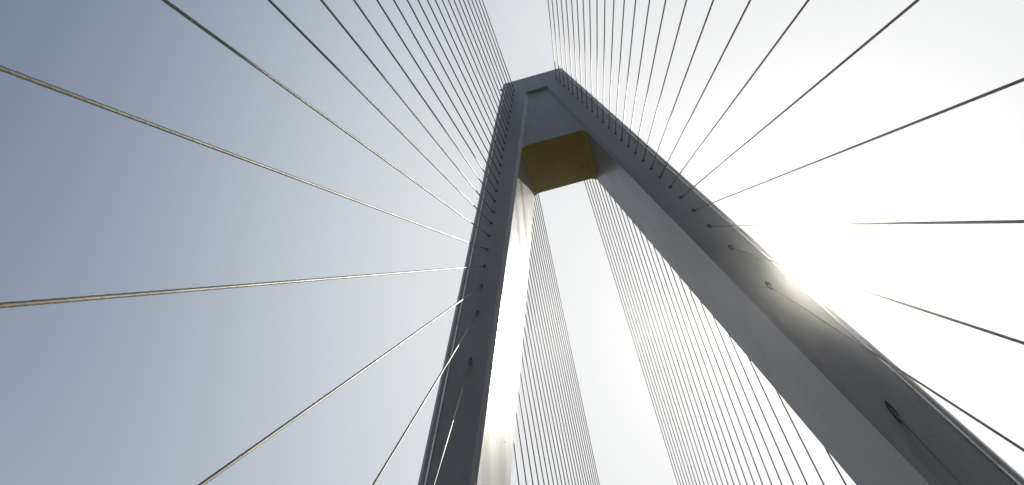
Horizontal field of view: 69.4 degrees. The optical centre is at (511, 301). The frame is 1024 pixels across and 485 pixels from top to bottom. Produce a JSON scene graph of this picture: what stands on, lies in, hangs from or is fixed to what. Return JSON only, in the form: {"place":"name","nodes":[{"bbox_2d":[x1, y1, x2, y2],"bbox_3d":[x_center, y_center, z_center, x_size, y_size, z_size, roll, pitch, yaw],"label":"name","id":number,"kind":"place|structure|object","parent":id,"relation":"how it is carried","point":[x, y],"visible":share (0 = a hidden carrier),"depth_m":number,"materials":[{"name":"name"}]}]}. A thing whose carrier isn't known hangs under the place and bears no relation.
{"place":"outdoors","nodes":[
{"label":"outdoors","id":0,"kind":"place"},
{"bbox_2d":[0,0,1023,484],"label":"sky","id":1,"kind":"structure","parent":0,"point":[163,389],"materials":[{"name":"white"}]},
{"label":"water","id":2,"kind":"structure","parent":0,"visible":0},
{"bbox_2d":[418,68,1023,484],"bbox_3d":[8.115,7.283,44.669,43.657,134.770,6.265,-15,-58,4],"label":"bridge pylon","id":3,"kind":"object","parent":2,"relation":"in","point":[838,392],"visible":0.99,"depth_m":50.05,"materials":[{"name":"grey concrete"}]},
{"bbox_2d":[0,265,484,307],"bbox_3d":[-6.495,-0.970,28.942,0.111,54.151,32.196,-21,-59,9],"label":"stay cable","id":4,"kind":"object","parent":3,"relation":"attached to","point":[11,304],"visible":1,"depth_m":17.46,"materials":[{"name":"grey metal"}]},
{"bbox_2d":[0,65,486,249],"bbox_3d":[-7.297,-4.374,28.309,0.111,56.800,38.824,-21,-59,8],"label":"stay cable","id":5,"kind":"object","parent":3,"relation":"attached to","point":[17,74],"visible":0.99,"depth_m":18.99,"materials":[{"name":"grey metal"}]},
{"bbox_2d":[161,0,489,235],"bbox_3d":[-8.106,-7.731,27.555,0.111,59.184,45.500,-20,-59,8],"label":"stay cable","id":6,"kind":"object","parent":3,"relation":"attached to","point":[189,18],"visible":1,"depth_m":26.78,"materials":[{"name":"grey metal"}]},
{"bbox_2d":[198,285,481,484],"bbox_3d":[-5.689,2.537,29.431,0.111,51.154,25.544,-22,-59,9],"label":"stay cable","id":7,"kind":"object","parent":3,"relation":"attached to","point":[237,458],"visible":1,"depth_m":23.05,"materials":[{"name":"grey metal"}]},
{"bbox_2d":[267,0,490,222],"bbox_3d":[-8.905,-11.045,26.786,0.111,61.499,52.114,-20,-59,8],"label":"stay cable","id":8,"kind":"object","parent":3,"relation":"attached to","point":[323,54],"visible":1,"depth_m":35.52,"materials":[{"name":"grey metal"}]},
{"bbox_2d":[320,0,492,211],"bbox_3d":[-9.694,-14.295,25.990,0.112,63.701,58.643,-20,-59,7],"label":"stay cable","id":9,"kind":"object","parent":3,"relation":"attached to","point":[357,44],"visible":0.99,"depth_m":41.44,"materials":[{"name":"grey metal"}]},
{"bbox_2d":[353,0,494,200],"bbox_3d":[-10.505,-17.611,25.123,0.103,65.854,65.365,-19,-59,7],"label":"stay cable","id":10,"kind":"object","parent":3,"relation":"attached to","point":[372,26],"visible":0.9,"depth_m":46.60,"materials":[{"name":"grey metal"}]},
{"bbox_2d":[372,312,477,484],"bbox_3d":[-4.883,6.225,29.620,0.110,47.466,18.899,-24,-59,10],"label":"stay cable","id":11,"kind":"object","parent":3,"relation":"attached to","point":[400,440],"visible":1,"depth_m":34.34,"materials":[{"name":"grey metal"}]},
{"bbox_2d":[376,0,495,190],"bbox_3d":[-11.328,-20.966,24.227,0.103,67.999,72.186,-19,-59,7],"label":"stay cable","id":12,"kind":"object","parent":3,"relation":"attached to","point":[431,87],"visible":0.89,"depth_m":51.01,"materials":[{"name":"grey metal"}]},
{"bbox_2d":[393,0,497,182],"bbox_3d":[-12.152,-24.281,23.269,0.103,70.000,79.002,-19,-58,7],"label":"stay cable","id":13,"kind":"object","parent":3,"relation":"attached to","point":[441,84],"visible":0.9,"depth_m":54.78,"materials":[{"name":"grey metal"}]},
{"bbox_2d":[432,360,470,484],"bbox_3d":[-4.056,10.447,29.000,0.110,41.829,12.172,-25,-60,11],"label":"stay cable","id":14,"kind":"object","parent":3,"relation":"attached to","point":[438,468],"visible":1,"depth_m":40.16,"materials":[{"name":"grey metal"}]},
{"bbox_2d":[407,0,498,172],"bbox_3d":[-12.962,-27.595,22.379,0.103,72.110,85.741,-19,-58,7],"label":"stay cable","id":15,"kind":"object","parent":3,"relation":"attached to","point":[450,80],"visible":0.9,"depth_m":58.02,"materials":[{"name":"grey metal"}]},
{"bbox_2d":[417,0,500,165],"bbox_3d":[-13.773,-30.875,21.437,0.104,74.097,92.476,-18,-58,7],"label":"stay cable","id":16,"kind":"object","parent":3,"relation":"attached to","point":[453,71],"visible":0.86,"depth_m":59.45,"materials":[{"name":"grey metal"}]},
{"bbox_2d":[427,0,501,156],"bbox_3d":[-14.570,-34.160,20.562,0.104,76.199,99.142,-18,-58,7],"label":"stay cable","id":17,"kind":"object","parent":3,"relation":"attached to","point":[462,74],"visible":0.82,"depth_m":63.97,"materials":[{"name":"grey metal"}]},
{"bbox_2d":[435,0,503,149],"bbox_3d":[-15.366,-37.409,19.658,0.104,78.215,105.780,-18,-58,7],"label":"stay cable","id":18,"kind":"object","parent":3,"relation":"attached to","point":[467,70],"visible":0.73,"depth_m":66.45,"materials":[{"name":"grey metal"}]},
{"bbox_2d":[442,0,504,142],"bbox_3d":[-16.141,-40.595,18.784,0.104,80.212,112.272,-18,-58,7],"label":"stay cable","id":19,"kind":"object","parent":3,"relation":"attached to","point":[472,68],"visible":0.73,"depth_m":69.20,"materials":[{"name":"grey metal"}]},
{"bbox_2d":[448,0,505,135],"bbox_3d":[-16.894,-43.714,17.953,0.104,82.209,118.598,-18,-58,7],"label":"stay cable","id":20,"kind":"object","parent":3,"relation":"attached to","point":[475,64],"visible":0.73,"depth_m":71.52,"materials":[{"name":"grey metal"}]},
{"bbox_2d":[453,0,506,129],"bbox_3d":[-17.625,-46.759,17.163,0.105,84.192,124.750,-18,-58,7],"label":"stay cable","id":21,"kind":"object","parent":3,"relation":"attached to","point":[479,62],"visible":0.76,"depth_m":73.94,"materials":[{"name":"grey metal"}]},
{"bbox_2d":[458,0,507,122],"bbox_3d":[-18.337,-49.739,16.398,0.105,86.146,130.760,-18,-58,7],"label":"stay cable","id":22,"kind":"object","parent":3,"relation":"attached to","point":[482,58],"visible":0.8,"depth_m":76.03,"materials":[{"name":"grey metal"}]},
{"bbox_2d":[463,0,508,116],"bbox_3d":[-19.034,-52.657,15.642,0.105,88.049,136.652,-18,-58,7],"label":"stay cable","id":23,"kind":"object","parent":3,"relation":"attached to","point":[485,56],"visible":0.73,"depth_m":78.18,"materials":[{"name":"grey metal"}]},
{"bbox_2d":[467,0,510,111],"bbox_3d":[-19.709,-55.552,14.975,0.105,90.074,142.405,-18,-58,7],"label":"stay cable","id":24,"kind":"object","parent":3,"relation":"attached to","point":[488,53],"visible":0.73,"depth_m":80.48,"materials":[{"name":"grey metal"}]},
{"bbox_2d":[471,0,511,105],"bbox_3d":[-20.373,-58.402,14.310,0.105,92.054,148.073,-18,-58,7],"label":"stay cable","id":25,"kind":"object","parent":3,"relation":"attached to","point":[490,51],"visible":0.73,"depth_m":82.52,"materials":[{"name":"grey metal"}]},
{"bbox_2d":[475,0,512,100],"bbox_3d":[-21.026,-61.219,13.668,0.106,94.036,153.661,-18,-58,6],"label":"stay cable","id":26,"kind":"object","parent":3,"relation":"attached to","point":[493,49],"visible":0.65,"depth_m":84.76,"materials":[{"name":"grey metal"}]},
{"bbox_2d":[479,0,512,93],"bbox_3d":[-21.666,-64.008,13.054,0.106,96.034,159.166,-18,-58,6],"label":"stay cable","id":27,"kind":"object","parent":3,"relation":"attached to","point":[495,45],"visible":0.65,"depth_m":86.75,"materials":[{"name":"grey metal"}]},
{"bbox_2d":[482,0,514,90],"bbox_3d":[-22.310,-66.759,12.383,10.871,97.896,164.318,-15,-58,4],"label":"stay cable","id":28,"kind":"object","parent":3,"relation":"attached to","point":[497,43],"visible":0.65,"depth_m":88.65,"materials":[{"name":"grey metal"}]},
{"bbox_2d":[514,442,519,484],"bbox_3d":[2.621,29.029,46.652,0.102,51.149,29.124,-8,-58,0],"label":"stay cable","id":29,"kind":"object","parent":3,"relation":"attached to","point":[516,464],"depth_m":55.66,"materials":[{"name":"grey metal"}]},
{"bbox_2d":[516,410,526,484],"bbox_3d":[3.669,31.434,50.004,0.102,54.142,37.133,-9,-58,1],"label":"stay cable","id":30,"kind":"object","parent":3,"relation":"attached to","point":[521,447],"visible":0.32,"depth_m":58.65,"materials":[{"name":"grey metal"}]},
{"bbox_2d":[518,387,533,484],"bbox_3d":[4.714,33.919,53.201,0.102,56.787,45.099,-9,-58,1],"label":"stay cable","id":31,"kind":"object","parent":3,"relation":"attached to","point":[525,436],"visible":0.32,"depth_m":61.25,"materials":[{"name":"grey metal"}]},
{"bbox_2d":[520,370,538,484],"bbox_3d":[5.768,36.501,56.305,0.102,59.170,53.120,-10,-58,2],"label":"stay cable","id":32,"kind":"object","parent":3,"relation":"attached to","point":[529,427],"visible":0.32,"depth_m":63.65,"materials":[{"name":"grey metal"}]},
{"bbox_2d":[521,351,544,484],"bbox_3d":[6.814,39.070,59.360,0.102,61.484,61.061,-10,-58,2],"label":"stay cable","id":33,"kind":"object","parent":3,"relation":"attached to","point":[532,418],"visible":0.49,"depth_m":66.05,"materials":[{"name":"grey metal"}]},
{"bbox_2d":[522,339,549,484],"bbox_3d":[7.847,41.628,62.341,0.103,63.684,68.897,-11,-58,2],"label":"stay cable","id":34,"kind":"object","parent":3,"relation":"attached to","point":[536,412],"visible":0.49,"depth_m":68.27,"materials":[{"name":"grey metal"}]},
{"bbox_2d":[524,325,553,484],"bbox_3d":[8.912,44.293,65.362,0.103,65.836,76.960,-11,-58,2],"label":"stay cable","id":35,"kind":"object","parent":3,"relation":"attached to","point":[538,405],"visible":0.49,"depth_m":70.49,"materials":[{"name":"grey metal"}]},
{"bbox_2d":[525,311,557,484],"bbox_3d":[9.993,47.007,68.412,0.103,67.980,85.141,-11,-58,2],"label":"stay cable","id":36,"kind":"object","parent":3,"relation":"attached to","point":[541,398],"visible":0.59,"depth_m":72.68,"materials":[{"name":"grey metal"}]},
{"bbox_2d":[526,300,561,484],"bbox_3d":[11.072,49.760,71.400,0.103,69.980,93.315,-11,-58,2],"label":"stay cable","id":37,"kind":"object","parent":3,"relation":"attached to","point":[543,392],"visible":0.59,"depth_m":74.78,"materials":[{"name":"grey metal"}]},
{"bbox_2d":[527,289,565,484],"bbox_3d":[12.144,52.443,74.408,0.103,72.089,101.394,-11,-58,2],"label":"stay cable","id":38,"kind":"object","parent":3,"relation":"attached to","point":[546,386],"visible":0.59,"depth_m":76.90,"materials":[{"name":"grey metal"}]},
{"bbox_2d":[528,279,569,484],"bbox_3d":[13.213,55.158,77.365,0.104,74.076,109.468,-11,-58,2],"label":"stay cable","id":39,"kind":"object","parent":3,"relation":"attached to","point":[548,381],"visible":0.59,"depth_m":78.94,"materials":[{"name":"grey metal"}]},
{"bbox_2d":[528,268,572,484],"bbox_3d":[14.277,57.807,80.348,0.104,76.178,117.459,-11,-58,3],"label":"stay cable","id":40,"kind":"object","parent":3,"relation":"attached to","point":[550,376],"visible":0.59,"depth_m":81.04,"materials":[{"name":"grey metal"}]},
{"bbox_2d":[529,257,575,484],"bbox_3d":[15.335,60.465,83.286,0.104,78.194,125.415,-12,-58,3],"label":"stay cable","id":41,"kind":"object","parent":3,"relation":"attached to","point":[552,370],"visible":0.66,"depth_m":83.07,"materials":[{"name":"grey metal"}]},
{"bbox_2d":[548,0,556,78],"bbox_3d":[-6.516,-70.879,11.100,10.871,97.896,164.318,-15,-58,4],"label":"stay cable","id":42,"kind":"object","parent":3,"relation":"attached to","point":[552,38],"visible":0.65,"depth_m":89.72,"materials":[{"name":"grey metal"}]},
{"bbox_2d":[530,249,578,484],"bbox_3d":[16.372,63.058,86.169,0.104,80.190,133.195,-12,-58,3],"label":"stay cable","id":43,"kind":"object","parent":3,"relation":"attached to","point":[554,366],"visible":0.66,"depth_m":85.06,"materials":[{"name":"grey metal"}]},
{"bbox_2d":[552,0,559,79],"bbox_3d":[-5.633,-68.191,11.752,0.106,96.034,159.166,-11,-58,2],"label":"stay cable","id":44,"kind":"object","parent":3,"relation":"attached to","point":[555,39],"visible":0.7,"depth_m":87.61,"materials":[{"name":"grey metal"}]},
{"bbox_2d":[531,241,581,484],"bbox_3d":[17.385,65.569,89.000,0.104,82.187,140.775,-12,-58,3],"label":"stay cable","id":45,"kind":"object","parent":3,"relation":"attached to","point":[556,362],"visible":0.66,"depth_m":87.04,"materials":[{"name":"grey metal"}]},
{"bbox_2d":[531,232,583,483],"bbox_3d":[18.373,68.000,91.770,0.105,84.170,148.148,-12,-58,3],"label":"stay cable","id":46,"kind":"object","parent":3,"relation":"attached to","point":[557,358],"visible":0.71,"depth_m":88.97,"materials":[{"name":"grey metal"}]},
{"bbox_2d":[532,224,586,484],"bbox_3d":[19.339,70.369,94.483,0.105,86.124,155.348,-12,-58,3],"label":"stay cable","id":47,"kind":"object","parent":3,"relation":"attached to","point":[559,353],"visible":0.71,"depth_m":90.88,"materials":[{"name":"grey metal"}]},
{"bbox_2d":[556,0,564,85],"bbox_3d":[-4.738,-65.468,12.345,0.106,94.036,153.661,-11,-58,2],"label":"stay cable","id":48,"kind":"object","parent":3,"relation":"attached to","point":[560,40],"visible":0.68,"depth_m":85.58,"materials":[{"name":"grey metal"}]},
{"bbox_2d":[533,218,588,484],"bbox_3d":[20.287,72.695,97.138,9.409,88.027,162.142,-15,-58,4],"label":"stay cable","id":49,"kind":"object","parent":3,"relation":"attached to","point":[560,350],"visible":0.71,"depth_m":92.74,"materials":[{"name":"grey metal"}]},
{"bbox_2d":[533,209,591,484],"bbox_3d":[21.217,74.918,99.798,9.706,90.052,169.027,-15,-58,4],"label":"stay cable","id":50,"kind":"object","parent":3,"relation":"attached to","point":[562,346],"visible":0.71,"depth_m":94.68,"materials":[{"name":"grey metal"}]},
{"bbox_2d":[534,202,593,484],"bbox_3d":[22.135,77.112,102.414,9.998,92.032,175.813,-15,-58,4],"label":"stay cable","id":51,"kind":"object","parent":3,"relation":"attached to","point":[563,343],"visible":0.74,"depth_m":96.58,"materials":[{"name":"grey metal"}]},
{"bbox_2d":[561,0,568,89],"bbox_3d":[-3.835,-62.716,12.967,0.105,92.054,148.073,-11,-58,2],"label":"stay cable","id":52,"kind":"object","parent":3,"relation":"attached to","point":[564,43],"visible":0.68,"depth_m":83.77,"materials":[{"name":"grey metal"}]},
{"bbox_2d":[535,197,595,484],"bbox_3d":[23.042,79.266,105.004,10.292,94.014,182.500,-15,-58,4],"label":"stay cable","id":53,"kind":"object","parent":3,"relation":"attached to","point":[565,340],"visible":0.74,"depth_m":98.46,"materials":[{"name":"grey metal"}]},
{"bbox_2d":[536,195,597,484],"bbox_3d":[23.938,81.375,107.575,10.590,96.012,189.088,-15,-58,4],"label":"stay cable","id":54,"kind":"object","parent":3,"relation":"attached to","point":[566,338],"visible":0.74,"depth_m":100.38,"materials":[{"name":"grey metal"}]},
{"bbox_2d":[538,193,599,484],"bbox_3d":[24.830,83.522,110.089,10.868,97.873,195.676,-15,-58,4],"label":"stay cable","id":55,"kind":"object","parent":3,"relation":"attached to","point":[568,337],"visible":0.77,"depth_m":102.20,"materials":[{"name":"grey metal"}]},
{"bbox_2d":[566,0,572,93],"bbox_3d":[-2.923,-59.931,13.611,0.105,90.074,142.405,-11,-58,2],"label":"stay cable","id":56,"kind":"object","parent":3,"relation":"attached to","point":[569,46],"visible":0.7,"depth_m":81.85,"materials":[{"name":"grey metal"}]},
{"bbox_2d":[571,0,577,97],"bbox_3d":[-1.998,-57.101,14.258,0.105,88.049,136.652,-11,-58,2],"label":"stay cable","id":57,"kind":"object","parent":3,"relation":"attached to","point":[574,48],"visible":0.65,"depth_m":79.86,"materials":[{"name":"grey metal"}]},
{"bbox_2d":[577,0,582,101],"bbox_3d":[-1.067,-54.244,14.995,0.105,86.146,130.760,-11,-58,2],"label":"stay cable","id":58,"kind":"object","parent":3,"relation":"attached to","point":[579,49],"visible":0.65,"depth_m":77.77,"materials":[{"name":"grey metal"}]},
{"bbox_2d":[583,0,586,105],"bbox_3d":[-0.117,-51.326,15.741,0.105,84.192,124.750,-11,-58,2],"label":"stay cable","id":59,"kind":"object","parent":3,"relation":"attached to","point":[585,52],"visible":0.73,"depth_m":75.82,"materials":[{"name":"grey metal"}]},
{"bbox_2d":[589,0,592,111],"bbox_3d":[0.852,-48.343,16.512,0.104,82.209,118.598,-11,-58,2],"label":"stay cable","id":60,"kind":"object","parent":3,"relation":"attached to","point":[590,52],"visible":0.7,"depth_m":73.52,"materials":[{"name":"grey metal"}]},
{"bbox_2d":[596,0,597,116],"bbox_3d":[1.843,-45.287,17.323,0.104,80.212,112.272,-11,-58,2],"label":"stay cable","id":61,"kind":"object","parent":3,"relation":"attached to","point":[597,50],"visible":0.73,"depth_m":70.21,"materials":[{"name":"grey metal"}]},
{"bbox_2d":[602,0,605,121],"bbox_3d":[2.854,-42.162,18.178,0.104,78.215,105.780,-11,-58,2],"label":"stay cable","id":62,"kind":"object","parent":3,"relation":"attached to","point":[604,58],"visible":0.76,"depth_m":69.33,"materials":[{"name":"grey metal"}]},
{"bbox_2d":[608,0,614,127],"bbox_3d":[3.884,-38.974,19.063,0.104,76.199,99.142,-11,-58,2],"label":"stay cable","id":63,"kind":"object","parent":3,"relation":"attached to","point":[611,61],"visible":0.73,"depth_m":66.77,"materials":[{"name":"grey metal"}]},
{"bbox_2d":[615,0,624,133],"bbox_3d":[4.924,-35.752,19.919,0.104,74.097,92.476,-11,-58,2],"label":"stay cable","id":64,"kind":"object","parent":3,"relation":"attached to","point":[619,63],"visible":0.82,"depth_m":64.36,"materials":[{"name":"grey metal"}]},
{"bbox_2d":[621,0,635,139],"bbox_3d":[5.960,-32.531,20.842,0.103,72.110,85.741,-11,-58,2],"label":"stay cable","id":65,"kind":"object","parent":3,"relation":"attached to","point":[628,67],"visible":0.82,"depth_m":61.94,"materials":[{"name":"grey metal"}]},
{"bbox_2d":[584,181,677,483],"bbox_3d":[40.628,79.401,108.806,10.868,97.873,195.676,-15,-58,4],"label":"stay cable","id":66,"kind":"object","parent":3,"relation":"attached to","point":[630,331],"visible":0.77,"depth_m":101.66,"materials":[{"name":"grey metal"}]},
{"bbox_2d":[586,180,680,484],"bbox_3d":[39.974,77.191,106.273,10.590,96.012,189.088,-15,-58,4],"label":"stay cable","id":67,"kind":"object","parent":3,"relation":"attached to","point":[633,331],"visible":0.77,"depth_m":99.79,"materials":[{"name":"grey metal"}]},
{"bbox_2d":[589,179,683,484],"bbox_3d":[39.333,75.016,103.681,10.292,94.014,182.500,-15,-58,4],"label":"stay cable","id":68,"kind":"object","parent":3,"relation":"attached to","point":[636,331],"visible":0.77,"depth_m":97.82,"materials":[{"name":"grey metal"}]},
{"bbox_2d":[628,0,649,146],"bbox_3d":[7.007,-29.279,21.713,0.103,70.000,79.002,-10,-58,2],"label":"stay cable","id":69,"kind":"object","parent":3,"relation":"attached to","point":[639,70],"visible":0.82,"depth_m":59.10,"materials":[{"name":"grey metal"}]},
{"bbox_2d":[592,179,686,484],"bbox_3d":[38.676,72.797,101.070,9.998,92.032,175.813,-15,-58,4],"label":"stay cable","id":70,"kind":"object","parent":3,"relation":"attached to","point":[639,331],"visible":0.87,"depth_m":95.86,"materials":[{"name":"grey metal"}]},
{"bbox_2d":[595,179,689,484],"bbox_3d":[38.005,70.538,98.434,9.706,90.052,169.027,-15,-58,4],"label":"stay cable","id":71,"kind":"object","parent":3,"relation":"attached to","point":[642,331],"visible":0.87,"depth_m":93.90,"materials":[{"name":"grey metal"}]},
{"bbox_2d":[599,183,693,484],"bbox_3d":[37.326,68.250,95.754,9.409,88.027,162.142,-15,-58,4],"label":"stay cable","id":72,"kind":"object","parent":3,"relation":"attached to","point":[646,333],"visible":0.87,"depth_m":91.93,"materials":[{"name":"grey metal"}]},
{"bbox_2d":[604,189,696,484],"bbox_3d":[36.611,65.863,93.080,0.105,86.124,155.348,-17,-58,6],"label":"stay cable","id":73,"kind":"object","parent":3,"relation":"attached to","point":[650,335],"visible":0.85,"depth_m":90.03,"materials":[{"name":"grey metal"}]},
{"bbox_2d":[635,0,665,152],"bbox_3d":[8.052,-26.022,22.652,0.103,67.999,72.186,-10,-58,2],"label":"stay cable","id":74,"kind":"object","parent":3,"relation":"attached to","point":[651,73],"visible":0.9,"depth_m":56.32,"materials":[{"name":"grey metal"}]},
{"bbox_2d":[609,194,700,484],"bbox_3d":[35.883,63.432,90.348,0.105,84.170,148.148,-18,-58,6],"label":"stay cable","id":75,"kind":"object","parent":3,"relation":"attached to","point":[654,338],"visible":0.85,"depth_m":88.09,"materials":[{"name":"grey metal"}]},
{"bbox_2d":[614,200,704,484],"bbox_3d":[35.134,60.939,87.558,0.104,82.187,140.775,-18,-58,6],"label":"stay cable","id":76,"kind":"object","parent":3,"relation":"attached to","point":[659,343],"visible":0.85,"depth_m":86.10,"materials":[{"name":"grey metal"}]},
{"bbox_2d":[620,207,708,484],"bbox_3d":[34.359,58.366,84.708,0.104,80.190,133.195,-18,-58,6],"label":"stay cable","id":77,"kind":"object","parent":3,"relation":"attached to","point":[664,345],"visible":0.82,"depth_m":84.07,"materials":[{"name":"grey metal"}]},
{"bbox_2d":[643,0,686,160],"bbox_3d":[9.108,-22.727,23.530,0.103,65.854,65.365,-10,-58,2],"label":"stay cable","id":78,"kind":"object","parent":3,"relation":"attached to","point":[666,75],"visible":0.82,"depth_m":52.76,"materials":[{"name":"grey metal"}]},
{"bbox_2d":[626,214,712,484],"bbox_3d":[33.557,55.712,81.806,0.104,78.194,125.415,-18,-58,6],"label":"stay cable","id":79,"kind":"object","parent":3,"relation":"attached to","point":[669,349],"visible":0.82,"depth_m":82.03,"materials":[{"name":"grey metal"}]},
{"bbox_2d":[632,222,717,484],"bbox_3d":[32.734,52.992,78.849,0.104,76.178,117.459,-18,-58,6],"label":"stay cable","id":80,"kind":"object","parent":3,"relation":"attached to","point":[675,354],"visible":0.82,"depth_m":79.94,"materials":[{"name":"grey metal"}]},
{"bbox_2d":[639,230,722,484],"bbox_3d":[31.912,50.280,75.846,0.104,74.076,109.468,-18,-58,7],"label":"stay cable","id":81,"kind":"object","parent":3,"relation":"attached to","point":[681,357],"visible":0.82,"depth_m":77.79,"materials":[{"name":"grey metal"}]},
{"bbox_2d":[651,0,713,168],"bbox_3d":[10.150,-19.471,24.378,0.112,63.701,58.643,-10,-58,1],"label":"stay cable","id":82,"kind":"object","parent":3,"relation":"attached to","point":[684,77],"visible":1,"depth_m":48.98,"materials":[{"name":"grey metal"}]},
{"bbox_2d":[646,238,728,484],"bbox_3d":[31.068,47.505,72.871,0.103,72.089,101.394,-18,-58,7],"label":"stay cable","id":83,"kind":"object","parent":3,"relation":"attached to","point":[687,362],"visible":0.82,"depth_m":75.71,"materials":[{"name":"grey metal"}]},
{"bbox_2d":[653,246,733,484],"bbox_3d":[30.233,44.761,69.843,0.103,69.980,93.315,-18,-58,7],"label":"stay cable","id":84,"kind":"object","parent":3,"relation":"attached to","point":[693,365],"visible":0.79,"depth_m":73.49,"materials":[{"name":"grey metal"}]},
{"bbox_2d":[660,254,740,484],"bbox_3d":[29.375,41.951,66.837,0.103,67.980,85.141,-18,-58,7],"label":"stay cable","id":85,"kind":"object","parent":3,"relation":"attached to","point":[701,371],"visible":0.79,"depth_m":71.31,"materials":[{"name":"grey metal"}]},
{"bbox_2d":[660,0,750,177],"bbox_3d":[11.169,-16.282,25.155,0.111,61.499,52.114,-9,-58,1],"label":"stay cable","id":86,"kind":"object","parent":3,"relation":"attached to","point":[743,13],"visible":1,"depth_m":44.62,"materials":[{"name":"grey metal"}]},
{"bbox_2d":[669,265,747,484],"bbox_3d":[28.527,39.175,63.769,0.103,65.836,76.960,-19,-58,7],"label":"stay cable","id":87,"kind":"object","parent":3,"relation":"attached to","point":[709,376],"visible":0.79,"depth_m":69.04,"materials":[{"name":"grey metal"}]},
{"bbox_2d":[679,277,754,484],"bbox_3d":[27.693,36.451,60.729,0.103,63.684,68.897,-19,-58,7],"label":"stay cable","id":88,"kind":"object","parent":3,"relation":"attached to","point":[717,381],"visible":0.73,"depth_m":66.72,"materials":[{"name":"grey metal"}]},
{"bbox_2d":[688,287,762,484],"bbox_3d":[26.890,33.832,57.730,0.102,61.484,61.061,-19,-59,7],"label":"stay cable","id":89,"kind":"object","parent":3,"relation":"attached to","point":[726,388],"visible":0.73,"depth_m":64.37,"materials":[{"name":"grey metal"}]},
{"bbox_2d":[699,300,771,484],"bbox_3d":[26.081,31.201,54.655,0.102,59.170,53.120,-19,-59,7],"label":"stay cable","id":90,"kind":"object","parent":3,"relation":"attached to","point":[736,393],"visible":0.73,"depth_m":61.91,"materials":[{"name":"grey metal"}]},
{"bbox_2d":[670,0,809,186],"bbox_3d":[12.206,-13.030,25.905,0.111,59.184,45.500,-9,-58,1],"label":"stay cable","id":91,"kind":"object","parent":3,"relation":"attached to","point":[777,42],"visible":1,"depth_m":39.00,"materials":[{"name":"grey metal"}]},
{"bbox_2d":[713,317,782,484],"bbox_3d":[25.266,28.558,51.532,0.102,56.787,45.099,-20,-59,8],"label":"stay cable","id":92,"kind":"object","parent":3,"relation":"attached to","point":[748,402],"visible":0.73,"depth_m":59.29,"materials":[{"name":"grey metal"}]},
{"bbox_2d":[728,334,793,484],"bbox_3d":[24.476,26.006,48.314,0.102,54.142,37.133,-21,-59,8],"label":"stay cable","id":93,"kind":"object","parent":3,"relation":"attached to","point":[761,411],"visible":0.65,"depth_m":56.49,"materials":[{"name":"grey metal"}]},
{"bbox_2d":[748,358,807,484],"bbox_3d":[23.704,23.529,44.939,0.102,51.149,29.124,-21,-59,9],"label":"stay cable","id":94,"kind":"object","parent":3,"relation":"attached to","point":[778,422],"visible":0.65,"depth_m":53.38,"materials":[{"name":"grey metal"}]},
{"bbox_2d":[680,0,919,197],"bbox_3d":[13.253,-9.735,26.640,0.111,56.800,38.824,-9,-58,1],"label":"stay cable","id":95,"kind":"object","parent":3,"relation":"attached to","point":[849,56],"visible":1,"depth_m":31.59,"materials":[{"name":"grey metal"}]},
{"bbox_2d":[776,391,824,484],"bbox_3d":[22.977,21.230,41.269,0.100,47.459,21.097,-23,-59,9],"label":"stay cable","id":96,"kind":"object","parent":3,"relation":"attached to","point":[802,441],"visible":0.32,"depth_m":49.63,"materials":[{"name":"grey metal"}]},
{"bbox_2d":[824,447,846,484],"bbox_3d":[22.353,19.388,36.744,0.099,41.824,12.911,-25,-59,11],"label":"stay cable","id":97,"kind":"object","parent":3,"relation":"attached to","point":[836,467],"depth_m":45.22,"materials":[{"name":"grey metal"}]},
{"bbox_2d":[693,78,1023,210],"bbox_3d":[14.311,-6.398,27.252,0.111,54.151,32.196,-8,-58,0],"label":"stay cable","id":98,"kind":"object","parent":3,"relation":"attached to","point":[937,113],"visible":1,"depth_m":27.50,"materials":[{"name":"grey metal"}]},
{"bbox_2d":[709,220,1023,226],"bbox_3d":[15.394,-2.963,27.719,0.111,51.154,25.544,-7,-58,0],"label":"stay cable","id":99,"kind":"object","parent":3,"relation":"attached to","point":[952,222],"visible":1,"depth_m":29.44,"materials":[{"name":"grey metal"}]},
{"bbox_2d":[730,246,1023,344],"bbox_3d":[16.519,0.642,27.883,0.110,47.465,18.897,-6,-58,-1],"label":"stay cable","id":100,"kind":"object","parent":3,"relation":"attached to","point":[949,318],"visible":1,"depth_m":30.88,"materials":[{"name":"grey metal"}]},
{"bbox_2d":[768,284,1023,451],"bbox_3d":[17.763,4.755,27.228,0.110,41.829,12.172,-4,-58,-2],"label":"stay cable","id":101,"kind":"object","parent":3,"relation":"attached to","point":[944,398],"visible":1,"depth_m":32.02,"materials":[{"name":"grey metal"}]},
{"bbox_2d":[890,408,963,484],"bbox_3d":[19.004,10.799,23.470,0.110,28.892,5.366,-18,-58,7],"label":"stay cable","id":102,"kind":"object","parent":3,"relation":"attached to","point":[929,449],"visible":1,"depth_m":33.54,"materials":[{"name":"grey metal"}]}
]}

